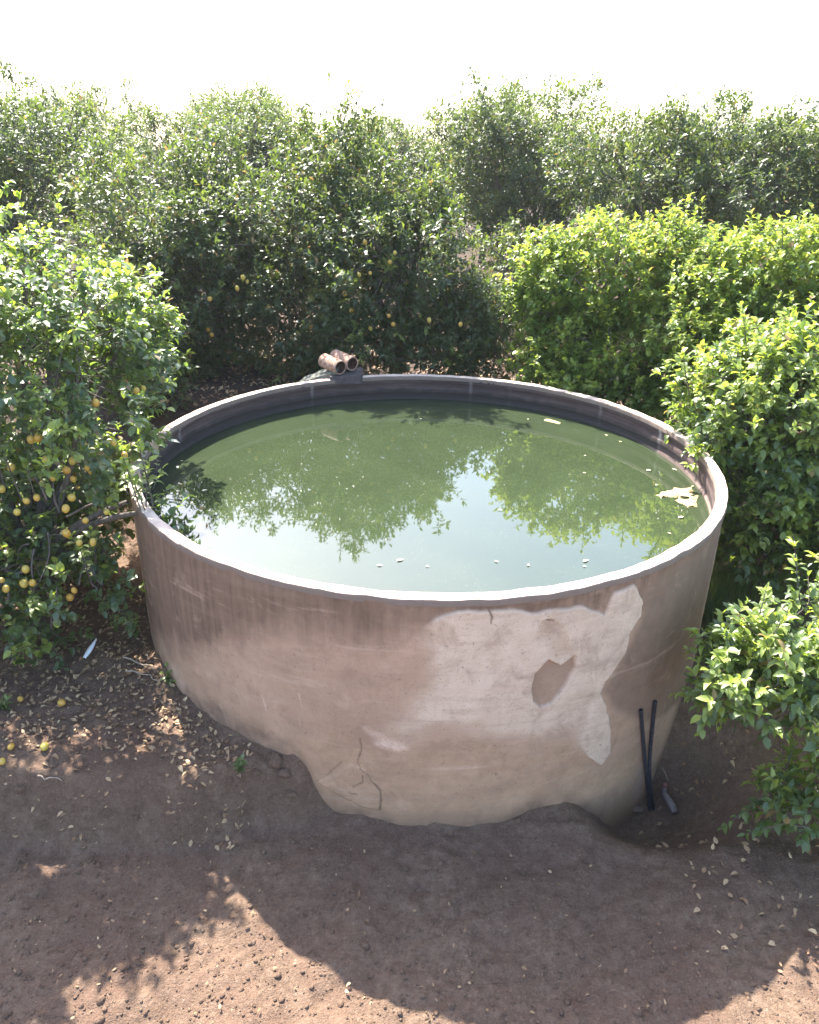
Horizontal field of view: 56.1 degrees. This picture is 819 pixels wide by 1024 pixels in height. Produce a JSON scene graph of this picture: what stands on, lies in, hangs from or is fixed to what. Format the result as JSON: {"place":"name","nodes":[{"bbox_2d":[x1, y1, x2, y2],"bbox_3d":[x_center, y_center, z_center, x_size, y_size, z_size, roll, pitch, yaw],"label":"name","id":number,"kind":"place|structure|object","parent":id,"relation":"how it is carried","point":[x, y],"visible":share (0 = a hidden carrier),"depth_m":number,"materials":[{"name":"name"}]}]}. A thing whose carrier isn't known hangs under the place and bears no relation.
{"place":"outdoors","nodes":[
{"label":"outdoors","id":0,"kind":"place"},
{"bbox_2d":[0,153,818,1023],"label":"ground","id":1,"kind":"structure","parent":0,"point":[270,813],"depth_m":5.12,"materials":[{"name":"soil"}]},
{"bbox_2d":[0,758,5,764],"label":"fallen lemon","id":2,"kind":"object","parent":1,"relation":"on","point":[2,761],"visible":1,"depth_m":5.30,"materials":[{"name":"yellow food"}]},
{"bbox_2d":[0,694,12,710],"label":"weed","id":3,"kind":"object","parent":1,"relation":"on","point":[3,705],"visible":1,"depth_m":5.86,"materials":[{"name":"green plant"}]},
{"bbox_2d":[7,743,14,749],"bbox_3d":[-2.821,1.660,5.437,0.042,0.044,0.058,-11,26,15],"label":"fallen lemon","id":4,"kind":"object","parent":1,"relation":"on","point":[11,746],"visible":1,"depth_m":5.42,"materials":[{"name":"yellow food"}]},
{"bbox_2d":[14,784,25,793],"bbox_3d":[-2.698,1.918,5.342,0.080,0.064,0.088,1,25,0],"label":"stone","id":5,"kind":"object","parent":1,"relation":"on","point":[20,789],"visible":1,"depth_m":5.31,"materials":[{"name":"stone"}]},
{"bbox_2d":[17,696,23,701],"bbox_3d":[-3.017,1.451,5.956,0.061,0.046,0.043,20,14,42],"label":"fallen lemon","id":6,"kind":"object","parent":1,"relation":"on","point":[20,698],"visible":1,"depth_m":5.94,"materials":[{"name":"yellow food"}]},
{"bbox_2d":[0,56,69,223],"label":"citrus tree","id":7,"kind":"object","parent":1,"relation":"on","point":[4,69],"visible":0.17,"depth_m":18.09,"materials":[{"name":"green plant"}]},
{"bbox_2d":[40,742,48,750],"bbox_3d":[-2.599,1.670,5.465,0.058,0.058,0.073,10,17,-22],"label":"fallen lemon","id":8,"kind":"object","parent":1,"relation":"on","point":[44,746],"visible":1,"depth_m":5.45,"materials":[{"name":"yellow food"}]},
{"bbox_2d":[37,775,61,780],"bbox_3d":[-2.483,1.836,5.300,0.181,0.026,0.029,3,25,4],"label":"dry stick","id":9,"kind":"object","parent":1,"relation":"on","point":[49,777],"visible":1,"depth_m":5.30,"materials":[{"name":"grey wood"}]},
{"bbox_2d":[16,181,93,238],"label":"citrus tree","id":10,"kind":"object","parent":1,"relation":"on","point":[42,209],"visible":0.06,"depth_m":21.22,"materials":[{"name":"green plant"}]},
{"bbox_2d":[2,101,116,224],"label":"citrus tree","id":11,"kind":"object","parent":1,"relation":"on","point":[66,163],"visible":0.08,"depth_m":23.77,"materials":[{"name":"green plant"}]},
{"bbox_2d":[57,699,65,705],"bbox_3d":[-2.676,1.468,5.908,0.065,0.055,0.055,0,8,8],"label":"fallen lemon","id":12,"kind":"object","parent":1,"relation":"on","point":[60,702],"visible":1,"depth_m":5.89,"materials":[{"name":"yellow food"}]},
{"bbox_2d":[0,75,156,295],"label":"citrus tree","id":13,"kind":"object","parent":1,"relation":"on","point":[12,168],"visible":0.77,"depth_m":12.77,"materials":[{"name":"green plant"}]},
{"bbox_2d":[7,69,163,228],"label":"citrus tree","id":14,"kind":"object","parent":1,"relation":"on","point":[88,94],"visible":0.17,"depth_m":26.70,"materials":[{"name":"green plant"}]},
{"bbox_2d":[83,639,96,658],"bbox_3d":[-2.690,1.147,6.468,0.050,0.104,0.164,11,27,21],"label":"plastic scrap","id":15,"kind":"object","parent":1,"relation":"on","point":[89,650],"visible":1,"depth_m":6.46,"materials":[{"name":"white plastic"}]},
{"bbox_2d":[0,180,194,670],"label":"lemon tree","id":16,"kind":"object","parent":1,"relation":"on","point":[48,545],"visible":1,"depth_m":6.11,"materials":[{"name":"green plant"}]},
{"bbox_2d":[62,129,159,242],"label":"citrus tree","id":17,"kind":"object","parent":1,"relation":"on","point":[128,143],"visible":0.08,"depth_m":22.15,"materials":[{"name":"green plant"}]},
{"bbox_2d":[0,221,239,427],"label":"citrus tree","id":18,"kind":"object","parent":1,"relation":"on","point":[184,381],"visible":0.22,"depth_m":9.50,"materials":[{"name":"green plant"}]},
{"bbox_2d":[0,578,252,850],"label":"leaf litter","id":19,"kind":"object","parent":1,"relation":"on","point":[177,721],"visible":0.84,"depth_m":5.91,"materials":[{"name":"brown plant"}]},
{"bbox_2d":[117,613,141,637],"bbox_3d":[-2.460,0.987,6.755,0.242,0.276,0.178,21,32,36],"label":"weed","id":20,"kind":"object","parent":1,"relation":"on","point":[135,633],"visible":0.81,"depth_m":6.74,"materials":[{"name":"green plant"}]},
{"bbox_2d":[123,656,155,669],"bbox_3d":[-2.234,1.258,6.380,0.370,0.034,0.044,14,28,25],"label":"dry stick","id":21,"kind":"object","parent":1,"relation":"on","point":[137,662],"visible":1,"depth_m":6.40,"materials":[{"name":"grey wood"}]},
{"bbox_2d":[125,670,157,680],"bbox_3d":[-2.174,1.323,6.256,0.333,0.027,0.044,11,27,20],"label":"dry stick","id":22,"kind":"object","parent":1,"relation":"on","point":[139,673],"visible":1,"depth_m":6.27,"materials":[{"name":"grey wood"}]},
{"bbox_2d":[159,662,175,684],"bbox_3d":[-1.940,1.325,6.145,0.116,0.132,0.241,-11,28,-24],"label":"weed","id":23,"kind":"object","parent":1,"relation":"on","point":[167,676],"visible":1,"depth_m":6.15,"materials":[{"name":"green plant"}]},
{"bbox_2d":[95,101,278,220],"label":"citrus tree","id":24,"kind":"object","parent":1,"relation":"on","point":[150,124],"visible":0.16,"depth_m":18.55,"materials":[{"name":"green plant"}]},
{"bbox_2d":[42,115,366,395],"bbox_3d":[-2.870,-3.303,10.788,4.556,4.116,3.724,1,25,0],"label":"citrus tree","id":25,"kind":"object","parent":1,"relation":"on","point":[201,232],"visible":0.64,"depth_m":10.33,"materials":[{"name":"green plant"}]},
{"bbox_2d":[228,776,232,782],"bbox_3d":[-1.270,1.889,5.433,0.042,0.040,0.061,1,25,0],"label":"stone","id":26,"kind":"object","parent":1,"relation":"on","point":[230,779],"visible":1,"depth_m":5.41,"materials":[{"name":"stone"}]},
{"bbox_2d":[170,89,297,135],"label":"citrus tree","id":27,"kind":"object","parent":1,"relation":"on","point":[205,97],"visible":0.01,"depth_m":27.58,"materials":[{"name":"green plant"}]},
{"bbox_2d":[233,753,247,772],"bbox_3d":[-1.185,1.775,5.410,0.109,0.154,0.118,11,27,19],"label":"weed","id":28,"kind":"object","parent":1,"relation":"on","point":[239,762],"visible":1,"depth_m":5.41,"materials":[{"name":"green plant"}]},
{"bbox_2d":[182,82,352,247],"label":"citrus tree","id":29,"kind":"object","parent":1,"relation":"on","point":[273,133],"visible":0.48,"depth_m":18.07,"materials":[{"name":"green plant"}]},
{"bbox_2d":[267,752,282,768],"bbox_3d":[-0.967,1.790,5.520,0.120,0.095,0.130,1,25,0],"label":"stone","id":30,"kind":"object","parent":1,"relation":"on","point":[274,760],"visible":1,"depth_m":5.49,"materials":[{"name":"stone"}]},
{"bbox_2d":[276,768,290,778],"bbox_3d":[-0.896,1.864,5.504,0.109,0.077,0.106,9,27,17],"label":"stone","id":31,"kind":"object","parent":1,"relation":"on","point":[284,773],"visible":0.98,"depth_m":5.47,"materials":[{"name":"stone"}]},
{"bbox_2d":[285,789,297,798],"bbox_3d":[-0.848,2.017,5.503,0.089,0.065,0.087,-4,26,-11],"label":"stone","id":32,"kind":"object","parent":1,"relation":"on","point":[290,794],"visible":1,"depth_m":5.47,"materials":[{"name":"stone"}]},
{"bbox_2d":[176,70,431,226],"bbox_3d":[-3.043,-10.674,23.675,7.934,5.076,5.163,-4,26,-10],"label":"citrus tree","id":33,"kind":"object","parent":1,"relation":"on","point":[262,92],"visible":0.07,"depth_m":22.07,"materials":[{"name":"green plant"}]},
{"bbox_2d":[1,304,673,426],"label":"leaf litter","id":34,"kind":"object","parent":1,"relation":"on","point":[253,382],"visible":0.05,"depth_m":10.66,"materials":[{"name":"brown plant"}]},
{"bbox_2d":[248,98,465,282],"bbox_3d":[-2.107,-7.949,19.524,7.183,4.596,4.675,-7,27,-16],"label":"citrus tree","id":35,"kind":"object","parent":1,"relation":"on","point":[405,146],"visible":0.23,"depth_m":19.00,"materials":[{"name":"green plant"}]},
{"bbox_2d":[299,113,425,211],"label":"citrus tree","id":36,"kind":"object","parent":1,"relation":"on","point":[325,134],"visible":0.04,"depth_m":22.42,"materials":[{"name":"green plant"}]},
{"bbox_2d":[319,130,420,192],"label":"citrus tree","id":37,"kind":"object","parent":1,"relation":"on","point":[383,143],"depth_m":27.29,"materials":[{"name":"green plant"}]},
{"bbox_2d":[248,71,549,384],"bbox_3d":[-0.161,-3.400,10.159,4.064,4.401,3.006,19,31,33],"label":"citrus tree","id":38,"kind":"object","parent":1,"relation":"on","point":[474,328],"visible":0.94,"depth_m":10.00,"materials":[{"name":"green plant"}]},
{"bbox_2d":[0,636,818,1023],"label":"soil clods","id":39,"kind":"object","parent":1,"relation":"on","point":[450,1004],"visible":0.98,"depth_m":4.86,"materials":[{"name":"brown soil"}]},
{"bbox_2d":[3,802,818,1023],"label":"leaf litter","id":40,"kind":"object","parent":1,"relation":"on","point":[348,983],"visible":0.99,"depth_m":4.73,"materials":[{"name":"brown plant"}]},
{"bbox_2d":[128,374,727,828],"bbox_3d":[0.132,0.760,7.701,5.228,2.969,5.242,1,25,0],"label":"concrete tank","id":41,"kind":"object","parent":1,"relation":"on","point":[426,708],"visible":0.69,"depth_m":5.34,"materials":[{"name":"beige concrete"}]},
{"bbox_2d":[297,349,362,384],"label":"inlet pipes","id":42,"kind":"object","parent":41,"relation":"attached to","point":[340,367],"visible":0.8,"depth_m":9.20,"materials":[{"name":"ceramic"}]},
{"bbox_2d":[639,708,650,810],"bbox_3d":[1.875,2.098,6.152,0.385,1.469,0.142,-6,26,-15],"label":"black hose","id":43,"kind":"object","parent":41,"relation":"attached to","point":[641,715],"visible":0.81,"depth_m":6.05,"materials":[{"name":"black rubber"}]},
{"bbox_2d":[647,700,656,810],"bbox_3d":[1.987,2.097,6.208,0.281,1.482,0.110,1,25,0],"label":"black hose","id":44,"kind":"object","parent":41,"relation":"attached to","point":[652,727],"visible":0.76,"depth_m":6.10,"materials":[{"name":"black rubber"}]},
{"bbox_2d":[418,159,475,236],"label":"citrus tree","id":45,"kind":"object","parent":1,"relation":"on","point":[467,221],"visible":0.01,"depth_m":29.55,"materials":[{"name":"green plant"}]},
{"bbox_2d":[413,76,564,280],"bbox_3d":[1.965,-8.419,19.925,3.629,4.977,5.386,-1,25,-5],"label":"citrus tree","id":46,"kind":"object","parent":1,"relation":"on","point":[512,84],"visible":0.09,"depth_m":18.68,"materials":[{"name":"green plant"}]},
{"bbox_2d":[441,138,555,262],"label":"citrus tree","id":47,"kind":"object","parent":1,"relation":"on","point":[479,257],"visible":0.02,"depth_m":23.78,"materials":[{"name":"green plant"}]},
{"bbox_2d":[441,103,603,232],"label":"citrus tree","id":48,"kind":"object","parent":1,"relation":"on","point":[534,209],"depth_m":27.32,"materials":[{"name":"green plant"}]},
{"bbox_2d":[411,63,641,318],"bbox_3d":[2.534,-6.223,15.175,5.114,5.027,7.858,1,25,0],"label":"citrus tree","id":49,"kind":"object","parent":1,"relation":"on","point":[524,178],"visible":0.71,"depth_m":15.83,"materials":[{"name":"green plant"}]},
{"bbox_2d":[536,131,652,250],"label":"citrus tree","id":50,"kind":"object","parent":1,"relation":"on","point":[595,170],"visible":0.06,"depth_m":23.52,"materials":[{"name":"green plant"}]},
{"bbox_2d":[492,202,716,428],"bbox_3d":[2.395,-2.335,9.489,2.763,2.751,2.387,1,25,0],"label":"citrus tree","id":51,"kind":"object","parent":1,"relation":"on","point":[582,307],"visible":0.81,"depth_m":9.22,"materials":[{"name":"green plant"}]},
{"bbox_2d":[633,804,644,812],"bbox_3d":[1.867,2.460,6.413,0.190,0.062,0.097,28,33,18],"label":"stone","id":52,"kind":"object","parent":1,"relation":"on","point":[638,808],"visible":0.35,"depth_m":6.38,"materials":[{"name":"grey stone"}]},
{"bbox_2d":[605,119,710,192],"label":"citrus tree","id":53,"kind":"object","parent":1,"relation":"on","point":[638,137],"depth_m":27.16,"materials":[{"name":"green plant"}]},
{"bbox_2d":[533,79,797,304],"bbox_3d":[4.978,-5.689,14.653,4.900,4.527,3.301,-4,26,-11],"label":"citrus tree","id":54,"kind":"object","parent":1,"relation":"on","point":[642,161],"visible":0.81,"depth_m":14.01,"materials":[{"name":"green plant"}]},
{"bbox_2d":[577,105,758,275],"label":"citrus tree","id":55,"kind":"object","parent":1,"relation":"on","point":[640,126],"visible":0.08,"depth_m":19.09,"materials":[{"name":"green plant"}]},
{"bbox_2d":[661,782,678,814],"bbox_3d":[2.153,2.376,6.361,0.062,0.163,0.221,-6,26,-15],"label":"pipe fitting","id":56,"kind":"object","parent":1,"relation":"on","point":[669,802],"visible":1,"depth_m":6.36,"materials":[{"name":"plastic"}]},
{"bbox_2d":[613,192,818,393],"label":"citrus tree","id":57,"kind":"object","parent":1,"relation":"on","point":[715,288],"visible":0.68,"depth_m":8.58,"materials":[{"name":"green plant"}]},
{"bbox_2d":[639,640,818,965],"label":"leaf litter","id":58,"kind":"object","parent":1,"relation":"on","point":[726,881],"visible":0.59,"depth_m":5.32,"materials":[{"name":"beige plant"}]},
{"bbox_2d":[649,292,818,606],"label":"orange tree","id":59,"kind":"object","parent":1,"relation":"on","point":[752,383],"visible":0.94,"depth_m":7.04,"materials":[{"name":"green plant"}]},
{"bbox_2d":[668,534,818,853],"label":"citrus sapling","id":60,"kind":"object","parent":1,"relation":"on","point":[743,665],"visible":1,"depth_m":5.09,"materials":[{"name":"green plant"}]},
{"bbox_2d":[668,92,818,262],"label":"citrus tree","id":61,"kind":"object","parent":1,"relation":"on","point":[798,153],"visible":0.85,"depth_m":13.47,"materials":[{"name":"green plant"}]},
{"bbox_2d":[675,106,816,247],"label":"citrus tree","id":62,"kind":"object","parent":1,"relation":"on","point":[764,143],"visible":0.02,"depth_m":21.47,"materials":[{"name":"green plant"}]},
{"bbox_2d":[676,151,816,263],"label":"citrus tree","id":63,"kind":"object","parent":1,"relation":"on","point":[746,222],"visible":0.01,"depth_m":18.77,"materials":[{"name":"green plant"}]},
{"bbox_2d":[682,546,816,769],"bbox_3d":[3.345,0.875,7.400,1.910,1.379,3.966,4,25,5],"label":"bush","id":64,"kind":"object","parent":1,"relation":"on","point":[719,591],"depth_m":7.38,"materials":[{"name":"green plant"}]},
{"bbox_2d":[0,0,818,157],"label":"sky","id":65,"kind":"structure","parent":0,"point":[409,54],"materials":[{"name":"white"}]},
{"bbox_2d":[145,399,709,592],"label":"water","id":66,"kind":"structure","parent":0,"point":[353,494],"depth_m":6.81,"materials":[{"name":"green liquid"}]},
{"bbox_2d":[544,419,560,423],"bbox_3d":[1.639,-1.042,8.772,0.211,0.009,0.106,18,30,32],"label":"algae mat","id":67,"kind":"object","parent":66,"relation":"on","point":[553,421],"visible":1,"depth_m":8.75,"materials":[{"name":"beige plant"}]},
{"bbox_2d":[656,487,697,506],"bbox_3d":[2.421,-0.147,6.912,0.405,0.015,0.470,1,25,0],"label":"algae mat","id":68,"kind":"object","parent":66,"relation":"on","point":[679,492],"visible":1,"depth_m":6.92,"materials":[{"name":"beige plant"}]}
]}

